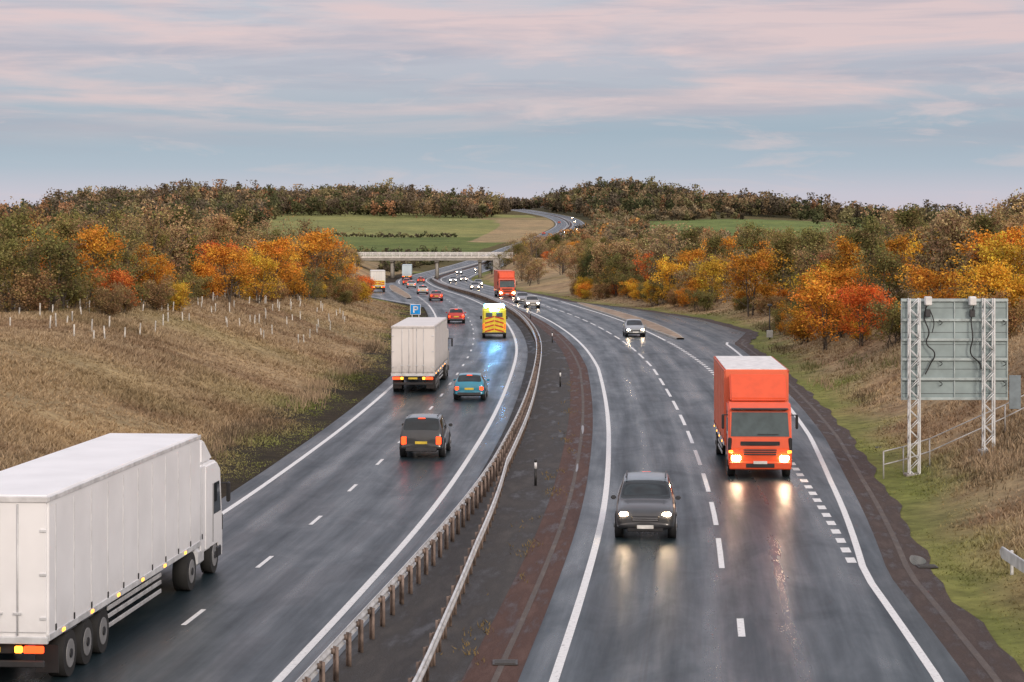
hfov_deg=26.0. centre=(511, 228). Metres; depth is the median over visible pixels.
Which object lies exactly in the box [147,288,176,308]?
hawthorn shrub
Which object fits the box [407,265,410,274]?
rear door
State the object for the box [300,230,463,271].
field hedge
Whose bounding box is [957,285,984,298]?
hawthorn shrub
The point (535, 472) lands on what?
marker post
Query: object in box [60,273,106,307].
hawthorn shrub
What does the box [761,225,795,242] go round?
ash tree
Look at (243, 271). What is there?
field maple tree
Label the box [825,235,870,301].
field maple tree
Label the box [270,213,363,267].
birch tree
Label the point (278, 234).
willow tree
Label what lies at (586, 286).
orange shrub
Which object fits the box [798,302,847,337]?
red shrub
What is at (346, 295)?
hawthorn shrub
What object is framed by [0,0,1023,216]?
sky
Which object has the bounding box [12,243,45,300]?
ash tree
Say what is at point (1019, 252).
ash tree
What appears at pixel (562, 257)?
birch tree
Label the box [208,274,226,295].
orange shrub
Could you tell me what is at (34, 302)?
brown shrub
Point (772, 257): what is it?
ash tree
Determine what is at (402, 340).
rear door
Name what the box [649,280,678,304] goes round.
hawthorn shrub
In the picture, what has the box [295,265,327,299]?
hawthorn shrub
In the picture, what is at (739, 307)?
hawthorn shrub
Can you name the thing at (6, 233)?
willow tree
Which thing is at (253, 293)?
orange shrub
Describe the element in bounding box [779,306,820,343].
orange shrub
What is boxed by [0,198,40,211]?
distant woodland
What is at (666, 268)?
yellow maple tree
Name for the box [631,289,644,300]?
yellow shrub
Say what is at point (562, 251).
ash tree
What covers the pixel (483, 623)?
median weeds
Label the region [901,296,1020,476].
motorway sign
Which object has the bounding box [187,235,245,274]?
maple tree
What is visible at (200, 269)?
orange shrub
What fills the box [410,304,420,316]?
parking sign
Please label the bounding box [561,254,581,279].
birch tree
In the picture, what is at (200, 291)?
hawthorn shrub
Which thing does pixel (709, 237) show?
birch tree
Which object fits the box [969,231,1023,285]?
yellow maple tree
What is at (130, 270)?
hawthorn shrub
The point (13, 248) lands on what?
willow tree
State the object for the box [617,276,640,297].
orange shrub
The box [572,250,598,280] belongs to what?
oak tree
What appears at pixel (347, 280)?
yellow shrub
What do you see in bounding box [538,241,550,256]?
ash tree
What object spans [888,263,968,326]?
field maple tree
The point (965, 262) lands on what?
ash tree
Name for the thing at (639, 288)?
hawthorn shrub
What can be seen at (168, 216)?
ash tree
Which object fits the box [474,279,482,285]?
distant car
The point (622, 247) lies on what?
ash tree
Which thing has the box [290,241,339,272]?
birch tree
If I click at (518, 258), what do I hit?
ash tree
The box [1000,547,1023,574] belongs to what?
crash barrier end
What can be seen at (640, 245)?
ash tree
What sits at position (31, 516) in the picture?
rear door
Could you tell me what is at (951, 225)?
ash tree
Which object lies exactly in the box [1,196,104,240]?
birch tree
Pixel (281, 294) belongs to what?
brown shrub
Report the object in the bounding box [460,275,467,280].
distant car
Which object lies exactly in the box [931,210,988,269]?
birch tree
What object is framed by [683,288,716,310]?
hawthorn shrub
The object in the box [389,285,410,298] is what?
kerbed island
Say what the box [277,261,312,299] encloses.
orange shrub
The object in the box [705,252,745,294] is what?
birch tree
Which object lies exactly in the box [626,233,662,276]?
willow tree
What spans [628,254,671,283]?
willow tree
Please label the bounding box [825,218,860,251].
birch tree
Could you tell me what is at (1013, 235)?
field maple tree
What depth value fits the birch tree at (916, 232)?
174.85 m
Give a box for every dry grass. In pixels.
[0,283,425,486]
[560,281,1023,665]
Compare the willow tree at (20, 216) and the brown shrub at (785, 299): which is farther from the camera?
the brown shrub at (785, 299)
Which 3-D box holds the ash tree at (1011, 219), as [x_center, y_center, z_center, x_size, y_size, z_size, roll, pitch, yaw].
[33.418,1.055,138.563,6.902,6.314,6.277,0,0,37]
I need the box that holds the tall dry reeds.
[199,315,1023,529]
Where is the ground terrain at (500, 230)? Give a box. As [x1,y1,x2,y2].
[0,194,1023,680]
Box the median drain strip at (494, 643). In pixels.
[434,209,592,681]
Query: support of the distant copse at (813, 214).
on the ground terrain at (500, 230)
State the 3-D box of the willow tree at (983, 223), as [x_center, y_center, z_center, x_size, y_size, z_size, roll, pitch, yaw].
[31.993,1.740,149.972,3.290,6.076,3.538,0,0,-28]
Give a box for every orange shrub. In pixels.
[134,255,182,298]
[181,256,224,298]
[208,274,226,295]
[242,280,268,300]
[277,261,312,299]
[575,281,595,298]
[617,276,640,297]
[674,288,698,306]
[728,290,751,308]
[750,282,770,295]
[769,285,793,302]
[772,301,790,317]
[774,309,792,335]
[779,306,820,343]
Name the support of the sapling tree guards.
on the ground terrain at (500, 230)
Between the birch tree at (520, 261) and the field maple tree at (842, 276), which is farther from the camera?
the birch tree at (520, 261)
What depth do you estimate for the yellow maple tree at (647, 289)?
268.70 m
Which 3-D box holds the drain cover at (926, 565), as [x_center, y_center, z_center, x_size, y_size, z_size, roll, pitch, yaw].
[11.652,9.479,62.300,0.550,0.038,0.550,0,0,0]
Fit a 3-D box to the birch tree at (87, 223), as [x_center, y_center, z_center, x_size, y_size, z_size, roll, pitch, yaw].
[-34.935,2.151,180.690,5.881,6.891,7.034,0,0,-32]
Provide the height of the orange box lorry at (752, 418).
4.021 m
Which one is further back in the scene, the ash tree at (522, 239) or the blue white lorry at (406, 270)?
the ash tree at (522, 239)
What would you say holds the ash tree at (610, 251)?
on the ground terrain at (500, 230)
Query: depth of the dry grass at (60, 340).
116.84 m
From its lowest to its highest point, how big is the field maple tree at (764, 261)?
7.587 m
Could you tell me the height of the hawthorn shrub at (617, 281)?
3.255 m
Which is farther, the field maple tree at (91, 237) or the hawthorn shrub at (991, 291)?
the field maple tree at (91, 237)
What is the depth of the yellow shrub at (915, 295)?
147.87 m
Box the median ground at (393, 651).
[318,209,569,681]
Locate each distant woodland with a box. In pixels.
[0,190,282,227]
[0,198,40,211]
[43,178,512,218]
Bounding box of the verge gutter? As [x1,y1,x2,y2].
[741,340,1001,681]
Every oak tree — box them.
[545,234,562,250]
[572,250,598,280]
[580,241,613,278]
[595,244,642,277]
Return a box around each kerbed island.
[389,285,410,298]
[577,303,683,338]
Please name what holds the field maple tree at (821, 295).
on the ground terrain at (500, 230)
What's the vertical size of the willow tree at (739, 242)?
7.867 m
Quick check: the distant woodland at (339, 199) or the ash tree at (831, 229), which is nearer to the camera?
the ash tree at (831, 229)
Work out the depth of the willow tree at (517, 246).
575.58 m
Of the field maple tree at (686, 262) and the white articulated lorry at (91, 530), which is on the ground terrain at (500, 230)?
the field maple tree at (686, 262)
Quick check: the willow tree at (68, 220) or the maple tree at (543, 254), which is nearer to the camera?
the willow tree at (68, 220)
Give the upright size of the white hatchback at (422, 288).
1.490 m
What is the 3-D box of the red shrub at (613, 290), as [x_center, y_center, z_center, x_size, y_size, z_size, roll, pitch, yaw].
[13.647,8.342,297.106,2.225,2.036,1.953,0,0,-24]
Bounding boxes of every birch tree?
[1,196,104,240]
[54,215,117,291]
[120,209,212,276]
[188,219,204,234]
[192,209,260,242]
[236,224,294,261]
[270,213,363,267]
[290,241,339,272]
[308,246,353,281]
[504,249,532,280]
[515,265,542,285]
[518,253,536,283]
[525,231,548,258]
[546,241,575,271]
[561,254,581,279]
[569,237,584,248]
[572,241,587,255]
[698,231,720,245]
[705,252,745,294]
[813,245,871,288]
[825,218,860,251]
[888,222,934,291]
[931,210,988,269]
[966,201,1023,276]
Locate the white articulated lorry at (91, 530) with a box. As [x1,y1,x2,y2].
[0,433,229,675]
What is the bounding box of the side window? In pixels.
[214,481,220,513]
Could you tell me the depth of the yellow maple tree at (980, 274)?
123.08 m
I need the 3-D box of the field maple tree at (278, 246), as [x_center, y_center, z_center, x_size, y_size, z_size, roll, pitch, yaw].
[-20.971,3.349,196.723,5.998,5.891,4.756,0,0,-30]
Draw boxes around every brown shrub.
[0,263,63,312]
[79,279,128,316]
[105,283,137,313]
[129,273,180,310]
[216,264,250,297]
[258,278,283,301]
[267,281,291,300]
[317,278,336,298]
[329,276,363,303]
[568,276,591,294]
[588,280,613,299]
[662,288,676,302]
[665,286,685,306]
[753,294,780,315]
[773,293,798,316]
[780,314,792,334]
[782,317,817,339]
[974,287,1023,337]
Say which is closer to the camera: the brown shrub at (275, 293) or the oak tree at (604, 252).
the brown shrub at (275, 293)
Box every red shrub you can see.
[90,266,142,309]
[358,275,377,294]
[607,284,618,296]
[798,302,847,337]
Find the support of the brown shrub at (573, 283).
on the ground terrain at (500, 230)
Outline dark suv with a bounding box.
[399,412,452,456]
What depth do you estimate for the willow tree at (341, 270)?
259.10 m
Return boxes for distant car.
[402,278,410,284]
[417,277,424,282]
[449,276,456,281]
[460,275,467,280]
[470,282,480,289]
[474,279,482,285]
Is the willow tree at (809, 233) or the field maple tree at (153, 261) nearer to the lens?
the field maple tree at (153, 261)
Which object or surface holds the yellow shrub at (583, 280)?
on the ground terrain at (500, 230)
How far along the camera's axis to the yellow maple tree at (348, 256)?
278.55 m
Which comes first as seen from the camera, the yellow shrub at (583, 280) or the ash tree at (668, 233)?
the ash tree at (668, 233)
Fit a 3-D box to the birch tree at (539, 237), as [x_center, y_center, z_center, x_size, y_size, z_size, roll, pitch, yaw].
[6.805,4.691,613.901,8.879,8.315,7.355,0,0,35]
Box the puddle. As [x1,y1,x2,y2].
[909,555,925,564]
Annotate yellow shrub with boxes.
[163,280,191,311]
[253,269,266,283]
[342,276,358,295]
[354,279,374,302]
[571,283,580,295]
[574,275,593,288]
[579,288,591,298]
[623,281,638,297]
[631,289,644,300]
[846,319,872,341]
[909,292,933,298]
[986,270,1023,316]
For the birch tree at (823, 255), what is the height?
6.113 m
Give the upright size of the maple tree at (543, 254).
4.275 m
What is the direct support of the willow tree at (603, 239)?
on the ground terrain at (500, 230)
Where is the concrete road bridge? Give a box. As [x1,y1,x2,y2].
[355,252,512,277]
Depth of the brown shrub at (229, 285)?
179.92 m
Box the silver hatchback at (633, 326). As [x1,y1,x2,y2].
[623,319,645,336]
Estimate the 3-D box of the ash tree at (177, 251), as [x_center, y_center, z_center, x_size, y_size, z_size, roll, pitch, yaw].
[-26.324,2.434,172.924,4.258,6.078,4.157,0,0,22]
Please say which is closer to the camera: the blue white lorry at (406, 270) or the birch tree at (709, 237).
the birch tree at (709, 237)
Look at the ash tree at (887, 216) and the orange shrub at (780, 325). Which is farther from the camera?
the ash tree at (887, 216)
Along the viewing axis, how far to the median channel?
64.23 m
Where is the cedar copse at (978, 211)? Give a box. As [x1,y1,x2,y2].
[958,205,989,220]
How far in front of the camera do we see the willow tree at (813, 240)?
216.78 m
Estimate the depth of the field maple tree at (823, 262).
197.63 m
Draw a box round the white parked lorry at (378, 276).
[370,270,385,291]
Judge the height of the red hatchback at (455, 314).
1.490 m
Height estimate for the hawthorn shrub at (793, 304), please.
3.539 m
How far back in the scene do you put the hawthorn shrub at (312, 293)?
213.00 m
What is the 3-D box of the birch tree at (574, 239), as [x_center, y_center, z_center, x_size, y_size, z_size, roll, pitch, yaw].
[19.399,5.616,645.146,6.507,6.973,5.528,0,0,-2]
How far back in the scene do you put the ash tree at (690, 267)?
261.52 m
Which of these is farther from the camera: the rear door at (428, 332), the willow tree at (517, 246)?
the willow tree at (517, 246)
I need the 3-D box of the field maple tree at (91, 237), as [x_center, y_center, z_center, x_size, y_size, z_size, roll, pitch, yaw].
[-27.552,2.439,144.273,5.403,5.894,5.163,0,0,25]
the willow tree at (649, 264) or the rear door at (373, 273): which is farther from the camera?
the rear door at (373, 273)
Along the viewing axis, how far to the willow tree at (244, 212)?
219.04 m
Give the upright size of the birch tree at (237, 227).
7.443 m
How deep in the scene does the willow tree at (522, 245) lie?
587.79 m
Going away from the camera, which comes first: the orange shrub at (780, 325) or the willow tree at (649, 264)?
the orange shrub at (780, 325)
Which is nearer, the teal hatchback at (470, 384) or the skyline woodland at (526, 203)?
the teal hatchback at (470, 384)
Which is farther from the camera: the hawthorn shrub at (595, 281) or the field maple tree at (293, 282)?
the hawthorn shrub at (595, 281)
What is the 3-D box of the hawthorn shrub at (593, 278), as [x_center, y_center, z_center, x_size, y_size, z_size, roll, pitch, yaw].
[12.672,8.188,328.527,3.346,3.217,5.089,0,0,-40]
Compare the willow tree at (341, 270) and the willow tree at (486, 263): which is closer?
the willow tree at (341, 270)
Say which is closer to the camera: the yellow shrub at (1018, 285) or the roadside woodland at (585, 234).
the yellow shrub at (1018, 285)
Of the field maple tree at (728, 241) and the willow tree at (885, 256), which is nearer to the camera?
the willow tree at (885, 256)
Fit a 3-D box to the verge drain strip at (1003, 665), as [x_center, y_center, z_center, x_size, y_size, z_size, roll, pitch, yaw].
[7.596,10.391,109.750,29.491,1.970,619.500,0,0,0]
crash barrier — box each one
[295,215,568,681]
[408,218,569,681]
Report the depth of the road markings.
69.49 m
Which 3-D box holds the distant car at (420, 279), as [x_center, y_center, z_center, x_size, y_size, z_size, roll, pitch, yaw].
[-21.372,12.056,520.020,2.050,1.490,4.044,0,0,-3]
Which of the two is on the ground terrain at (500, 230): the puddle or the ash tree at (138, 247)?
the ash tree at (138, 247)
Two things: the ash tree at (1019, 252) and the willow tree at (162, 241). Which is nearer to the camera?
the ash tree at (1019, 252)
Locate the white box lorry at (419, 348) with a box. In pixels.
[391,317,452,390]
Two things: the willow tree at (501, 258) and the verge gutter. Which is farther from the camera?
the willow tree at (501, 258)
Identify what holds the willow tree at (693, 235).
on the ground terrain at (500, 230)
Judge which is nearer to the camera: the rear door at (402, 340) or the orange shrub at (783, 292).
the rear door at (402, 340)
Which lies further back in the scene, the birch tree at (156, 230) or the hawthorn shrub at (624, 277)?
the hawthorn shrub at (624, 277)
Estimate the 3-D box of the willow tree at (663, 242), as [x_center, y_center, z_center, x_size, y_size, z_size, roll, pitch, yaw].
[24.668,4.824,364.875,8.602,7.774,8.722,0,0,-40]
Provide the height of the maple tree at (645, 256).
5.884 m
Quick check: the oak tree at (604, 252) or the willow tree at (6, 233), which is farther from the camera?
the oak tree at (604, 252)
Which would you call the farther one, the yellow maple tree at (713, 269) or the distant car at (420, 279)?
the distant car at (420, 279)
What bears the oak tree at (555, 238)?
on the ground terrain at (500, 230)
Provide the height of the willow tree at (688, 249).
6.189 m
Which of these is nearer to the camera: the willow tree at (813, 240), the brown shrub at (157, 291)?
the brown shrub at (157, 291)
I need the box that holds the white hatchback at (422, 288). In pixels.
[416,285,428,293]
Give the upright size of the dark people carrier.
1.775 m
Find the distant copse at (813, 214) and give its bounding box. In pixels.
[771,203,1010,235]
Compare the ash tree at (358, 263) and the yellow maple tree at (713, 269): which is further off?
the ash tree at (358, 263)
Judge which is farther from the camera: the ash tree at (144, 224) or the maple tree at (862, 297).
the ash tree at (144, 224)
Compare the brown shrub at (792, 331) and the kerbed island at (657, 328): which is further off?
the kerbed island at (657, 328)
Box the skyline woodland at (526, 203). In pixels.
[455,188,570,208]
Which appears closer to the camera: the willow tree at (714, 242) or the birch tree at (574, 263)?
the willow tree at (714, 242)
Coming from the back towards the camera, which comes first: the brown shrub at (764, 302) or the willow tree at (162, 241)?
the brown shrub at (764, 302)
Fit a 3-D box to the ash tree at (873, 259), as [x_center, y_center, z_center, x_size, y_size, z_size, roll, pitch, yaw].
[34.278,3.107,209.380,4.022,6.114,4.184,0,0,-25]
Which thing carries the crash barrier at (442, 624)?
on the median ground at (393, 651)
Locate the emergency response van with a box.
[480,304,507,337]
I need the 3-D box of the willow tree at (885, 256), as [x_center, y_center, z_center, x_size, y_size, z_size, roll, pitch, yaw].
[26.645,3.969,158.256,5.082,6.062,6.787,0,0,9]
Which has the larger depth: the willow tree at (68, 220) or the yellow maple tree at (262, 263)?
the willow tree at (68, 220)
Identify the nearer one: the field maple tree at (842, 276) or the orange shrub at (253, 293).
the field maple tree at (842, 276)
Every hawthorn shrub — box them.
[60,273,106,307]
[86,260,151,302]
[130,264,150,300]
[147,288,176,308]
[165,277,208,302]
[169,260,188,283]
[171,271,214,298]
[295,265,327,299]
[303,282,323,299]
[306,278,327,299]
[320,270,344,295]
[337,290,352,303]
[585,274,598,289]
[593,279,603,288]
[615,271,646,292]
[615,274,628,295]
[636,282,652,301]
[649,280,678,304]
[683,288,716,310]
[731,296,756,312]
[770,304,795,334]
[786,300,817,318]
[823,303,849,333]
[856,299,894,328]
[860,298,900,348]
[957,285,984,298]
[973,281,1017,308]
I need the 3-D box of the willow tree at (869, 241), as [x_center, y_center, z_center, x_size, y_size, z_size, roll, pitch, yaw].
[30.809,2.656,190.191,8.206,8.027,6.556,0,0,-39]
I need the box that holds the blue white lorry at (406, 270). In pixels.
[402,264,411,279]
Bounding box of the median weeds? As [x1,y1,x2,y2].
[440,355,583,681]
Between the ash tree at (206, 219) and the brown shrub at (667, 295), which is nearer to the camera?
the ash tree at (206, 219)
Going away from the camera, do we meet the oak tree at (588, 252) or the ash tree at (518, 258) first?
the oak tree at (588, 252)
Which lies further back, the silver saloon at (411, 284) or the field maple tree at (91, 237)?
the silver saloon at (411, 284)
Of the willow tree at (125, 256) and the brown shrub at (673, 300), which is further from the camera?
the brown shrub at (673, 300)
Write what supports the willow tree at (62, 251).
on the ground terrain at (500, 230)
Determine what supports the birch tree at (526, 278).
on the ground terrain at (500, 230)
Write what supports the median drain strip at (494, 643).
on the median ground at (393, 651)
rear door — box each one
[0,502,45,632]
[371,271,377,280]
[378,271,384,280]
[392,328,412,371]
[402,265,406,274]
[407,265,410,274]
[413,328,433,371]
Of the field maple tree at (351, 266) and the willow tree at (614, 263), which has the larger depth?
the willow tree at (614, 263)
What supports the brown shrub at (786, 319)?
on the ground terrain at (500, 230)
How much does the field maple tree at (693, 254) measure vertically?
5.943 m
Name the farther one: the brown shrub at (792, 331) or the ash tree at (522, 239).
the ash tree at (522, 239)
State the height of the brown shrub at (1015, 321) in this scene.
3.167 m
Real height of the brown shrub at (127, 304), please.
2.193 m
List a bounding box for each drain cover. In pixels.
[492,659,517,664]
[915,564,938,567]
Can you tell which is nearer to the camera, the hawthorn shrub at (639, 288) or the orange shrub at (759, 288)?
the orange shrub at (759, 288)
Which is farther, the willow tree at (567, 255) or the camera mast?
the willow tree at (567, 255)
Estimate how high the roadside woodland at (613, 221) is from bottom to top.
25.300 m
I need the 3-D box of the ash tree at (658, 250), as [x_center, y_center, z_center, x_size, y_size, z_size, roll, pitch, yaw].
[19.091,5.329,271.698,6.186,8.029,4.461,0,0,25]
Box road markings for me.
[181,209,943,681]
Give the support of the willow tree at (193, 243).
on the ground terrain at (500, 230)
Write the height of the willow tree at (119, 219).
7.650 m
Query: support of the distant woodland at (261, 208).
on the ground terrain at (500, 230)
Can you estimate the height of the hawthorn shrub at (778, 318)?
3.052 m
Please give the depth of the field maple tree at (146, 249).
160.04 m
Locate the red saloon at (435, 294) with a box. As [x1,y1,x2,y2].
[428,290,442,300]
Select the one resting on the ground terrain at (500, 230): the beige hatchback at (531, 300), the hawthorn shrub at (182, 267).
the hawthorn shrub at (182, 267)
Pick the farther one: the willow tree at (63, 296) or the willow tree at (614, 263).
the willow tree at (614, 263)
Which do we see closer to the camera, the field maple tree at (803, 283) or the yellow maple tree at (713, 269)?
the field maple tree at (803, 283)
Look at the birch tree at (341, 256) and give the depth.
247.10 m
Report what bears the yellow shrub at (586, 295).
on the ground terrain at (500, 230)
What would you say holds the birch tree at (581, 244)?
on the ground terrain at (500, 230)
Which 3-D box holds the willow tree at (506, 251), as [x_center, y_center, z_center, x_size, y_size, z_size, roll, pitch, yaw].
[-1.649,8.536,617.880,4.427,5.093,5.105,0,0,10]
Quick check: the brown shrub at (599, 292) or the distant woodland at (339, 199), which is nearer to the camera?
the brown shrub at (599, 292)
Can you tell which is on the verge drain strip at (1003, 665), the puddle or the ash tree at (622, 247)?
the puddle
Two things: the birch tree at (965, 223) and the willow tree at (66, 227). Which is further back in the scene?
the birch tree at (965, 223)
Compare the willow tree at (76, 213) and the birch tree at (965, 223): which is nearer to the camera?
the birch tree at (965, 223)
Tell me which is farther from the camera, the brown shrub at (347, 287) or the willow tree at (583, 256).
the willow tree at (583, 256)
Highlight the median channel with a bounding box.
[491,313,583,681]
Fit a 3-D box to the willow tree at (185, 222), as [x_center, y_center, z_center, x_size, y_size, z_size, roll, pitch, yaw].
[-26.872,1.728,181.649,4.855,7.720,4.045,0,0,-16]
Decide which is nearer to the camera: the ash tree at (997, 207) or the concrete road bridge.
the ash tree at (997, 207)
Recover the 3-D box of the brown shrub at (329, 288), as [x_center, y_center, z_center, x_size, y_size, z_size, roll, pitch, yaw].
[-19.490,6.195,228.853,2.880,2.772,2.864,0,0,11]
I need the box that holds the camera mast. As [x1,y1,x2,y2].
[767,304,772,338]
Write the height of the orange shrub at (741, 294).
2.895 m
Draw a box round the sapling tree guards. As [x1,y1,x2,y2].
[9,290,344,341]
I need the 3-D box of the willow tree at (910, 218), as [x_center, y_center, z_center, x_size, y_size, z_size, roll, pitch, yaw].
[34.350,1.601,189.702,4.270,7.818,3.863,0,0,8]
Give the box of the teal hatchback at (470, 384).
[453,373,489,399]
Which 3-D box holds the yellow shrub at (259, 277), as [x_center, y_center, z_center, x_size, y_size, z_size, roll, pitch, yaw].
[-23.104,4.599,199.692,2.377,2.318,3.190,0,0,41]
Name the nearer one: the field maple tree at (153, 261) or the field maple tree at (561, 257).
the field maple tree at (153, 261)
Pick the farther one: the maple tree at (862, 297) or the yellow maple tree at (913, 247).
the yellow maple tree at (913, 247)
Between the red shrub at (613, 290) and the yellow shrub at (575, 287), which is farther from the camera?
the yellow shrub at (575, 287)
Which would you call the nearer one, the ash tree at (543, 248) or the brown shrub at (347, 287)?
the brown shrub at (347, 287)
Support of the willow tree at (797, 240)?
on the ground terrain at (500, 230)
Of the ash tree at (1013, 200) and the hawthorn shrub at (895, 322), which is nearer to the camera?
the hawthorn shrub at (895, 322)
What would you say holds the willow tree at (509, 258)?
on the ground terrain at (500, 230)
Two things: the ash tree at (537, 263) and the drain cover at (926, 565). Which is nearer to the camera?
the drain cover at (926, 565)
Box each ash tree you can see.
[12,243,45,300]
[103,212,143,233]
[105,226,174,280]
[122,199,195,260]
[124,212,187,261]
[162,222,194,281]
[184,221,203,251]
[193,214,214,241]
[195,210,239,257]
[230,229,275,263]
[248,216,293,240]
[340,245,360,264]
[353,251,364,270]
[504,238,520,264]
[512,253,533,272]
[518,257,547,283]
[520,231,546,258]
[520,237,530,249]
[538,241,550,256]
[545,243,575,274]
[584,239,607,280]
[589,236,604,244]
[591,238,647,278]
[612,238,641,277]
[633,220,699,283]
[633,237,675,274]
[644,242,690,301]
[662,243,679,278]
[673,258,713,287]
[720,246,758,287]
[747,245,793,288]
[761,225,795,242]
[788,246,820,298]
[819,223,842,234]
[856,204,928,283]
[861,234,888,286]
[896,208,967,294]
[928,204,981,290]
[935,216,976,257]
[953,248,987,298]
[963,197,1005,217]
[985,220,1023,275]
[995,187,1023,264]
[996,198,1023,273]
[1014,212,1023,279]
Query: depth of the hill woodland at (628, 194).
1639.80 m
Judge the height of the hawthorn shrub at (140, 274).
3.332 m
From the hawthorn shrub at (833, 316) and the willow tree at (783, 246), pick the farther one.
the willow tree at (783, 246)
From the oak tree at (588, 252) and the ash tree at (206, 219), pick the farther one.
the oak tree at (588, 252)
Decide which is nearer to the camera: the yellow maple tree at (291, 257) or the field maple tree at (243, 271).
the field maple tree at (243, 271)
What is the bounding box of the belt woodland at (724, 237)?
[635,224,1022,282]
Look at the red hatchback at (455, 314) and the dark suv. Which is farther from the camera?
the red hatchback at (455, 314)
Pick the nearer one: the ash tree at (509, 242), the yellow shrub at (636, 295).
the yellow shrub at (636, 295)
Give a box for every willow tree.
[0,207,41,300]
[0,213,60,310]
[0,228,95,311]
[0,236,56,311]
[34,212,89,231]
[42,216,89,280]
[44,237,93,308]
[49,209,109,229]
[62,204,161,266]
[82,231,162,273]
[85,224,168,280]
[91,213,143,229]
[143,228,173,275]
[161,204,214,277]
[186,231,201,271]
[195,224,232,248]
[213,235,260,284]
[226,204,255,260]
[253,227,308,263]
[331,246,357,275]
[347,247,360,262]
[482,255,500,273]
[488,253,509,269]
[500,250,512,265]
[505,250,512,263]
[509,241,533,253]
[511,243,522,262]
[551,242,577,268]
[574,244,607,278]
[576,252,589,278]
[578,237,596,252]
[596,253,634,295]
[598,237,607,245]
[615,237,643,256]
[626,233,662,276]
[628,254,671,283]
[638,235,675,247]
[678,225,703,251]
[680,245,695,280]
[698,232,735,285]
[704,245,735,283]
[726,233,767,269]
[727,219,780,278]
[758,225,803,278]
[765,232,802,291]
[774,240,834,297]
[782,225,836,272]
[788,226,829,290]
[797,230,830,273]
[804,251,877,278]
[825,213,900,286]
[850,242,920,306]
[890,203,930,288]
[917,218,930,228]
[965,211,1005,253]
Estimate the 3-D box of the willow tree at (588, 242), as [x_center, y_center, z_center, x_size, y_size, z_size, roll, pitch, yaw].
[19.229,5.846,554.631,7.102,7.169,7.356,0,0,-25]
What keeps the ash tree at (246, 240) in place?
on the ground terrain at (500, 230)
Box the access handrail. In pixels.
[883,395,1023,478]
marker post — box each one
[534,459,536,485]
[559,371,560,386]
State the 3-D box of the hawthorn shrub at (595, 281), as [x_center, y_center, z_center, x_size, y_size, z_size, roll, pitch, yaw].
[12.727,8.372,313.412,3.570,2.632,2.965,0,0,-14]
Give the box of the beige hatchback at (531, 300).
[524,296,540,307]
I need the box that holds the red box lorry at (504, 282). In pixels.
[494,270,516,296]
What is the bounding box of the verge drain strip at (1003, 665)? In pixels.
[516,290,1023,681]
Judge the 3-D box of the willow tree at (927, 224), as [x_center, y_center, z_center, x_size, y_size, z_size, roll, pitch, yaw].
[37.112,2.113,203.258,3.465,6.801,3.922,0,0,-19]
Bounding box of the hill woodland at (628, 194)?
[539,176,974,221]
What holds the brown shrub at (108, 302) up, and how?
on the ground terrain at (500, 230)
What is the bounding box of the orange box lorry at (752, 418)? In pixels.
[713,356,797,475]
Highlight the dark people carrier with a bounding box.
[611,470,680,537]
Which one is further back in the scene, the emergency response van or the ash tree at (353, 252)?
the ash tree at (353, 252)
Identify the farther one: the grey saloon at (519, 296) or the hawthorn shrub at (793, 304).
the grey saloon at (519, 296)
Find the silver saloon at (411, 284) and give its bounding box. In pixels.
[406,281,416,287]
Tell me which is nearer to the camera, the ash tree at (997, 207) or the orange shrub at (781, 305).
the orange shrub at (781, 305)
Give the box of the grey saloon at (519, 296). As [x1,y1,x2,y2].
[514,292,528,302]
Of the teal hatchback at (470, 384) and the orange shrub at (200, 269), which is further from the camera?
the orange shrub at (200, 269)
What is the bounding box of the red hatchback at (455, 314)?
[446,308,465,322]
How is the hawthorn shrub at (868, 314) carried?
on the ground terrain at (500, 230)
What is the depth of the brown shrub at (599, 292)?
295.36 m
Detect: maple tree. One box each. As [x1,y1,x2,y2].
[39,251,58,303]
[59,221,128,306]
[130,243,159,299]
[133,252,176,288]
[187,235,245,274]
[198,244,261,302]
[230,245,287,302]
[242,234,311,287]
[262,240,306,266]
[268,262,301,295]
[289,226,348,280]
[342,263,362,281]
[343,244,357,274]
[541,250,553,265]
[552,245,576,264]
[628,247,640,274]
[632,251,665,280]
[639,279,660,306]
[651,254,689,302]
[672,248,708,278]
[675,252,705,280]
[679,275,708,309]
[686,254,731,301]
[700,236,741,269]
[712,247,792,316]
[741,240,771,279]
[755,246,793,297]
[776,263,834,304]
[788,278,860,350]
[794,272,817,307]
[796,265,887,339]
[806,259,836,275]
[824,277,896,345]
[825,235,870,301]
[877,233,914,293]
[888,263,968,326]
[896,230,955,291]
[939,253,1018,298]
[948,225,1023,288]
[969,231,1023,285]
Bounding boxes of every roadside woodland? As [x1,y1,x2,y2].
[504,226,760,266]
[559,204,774,237]

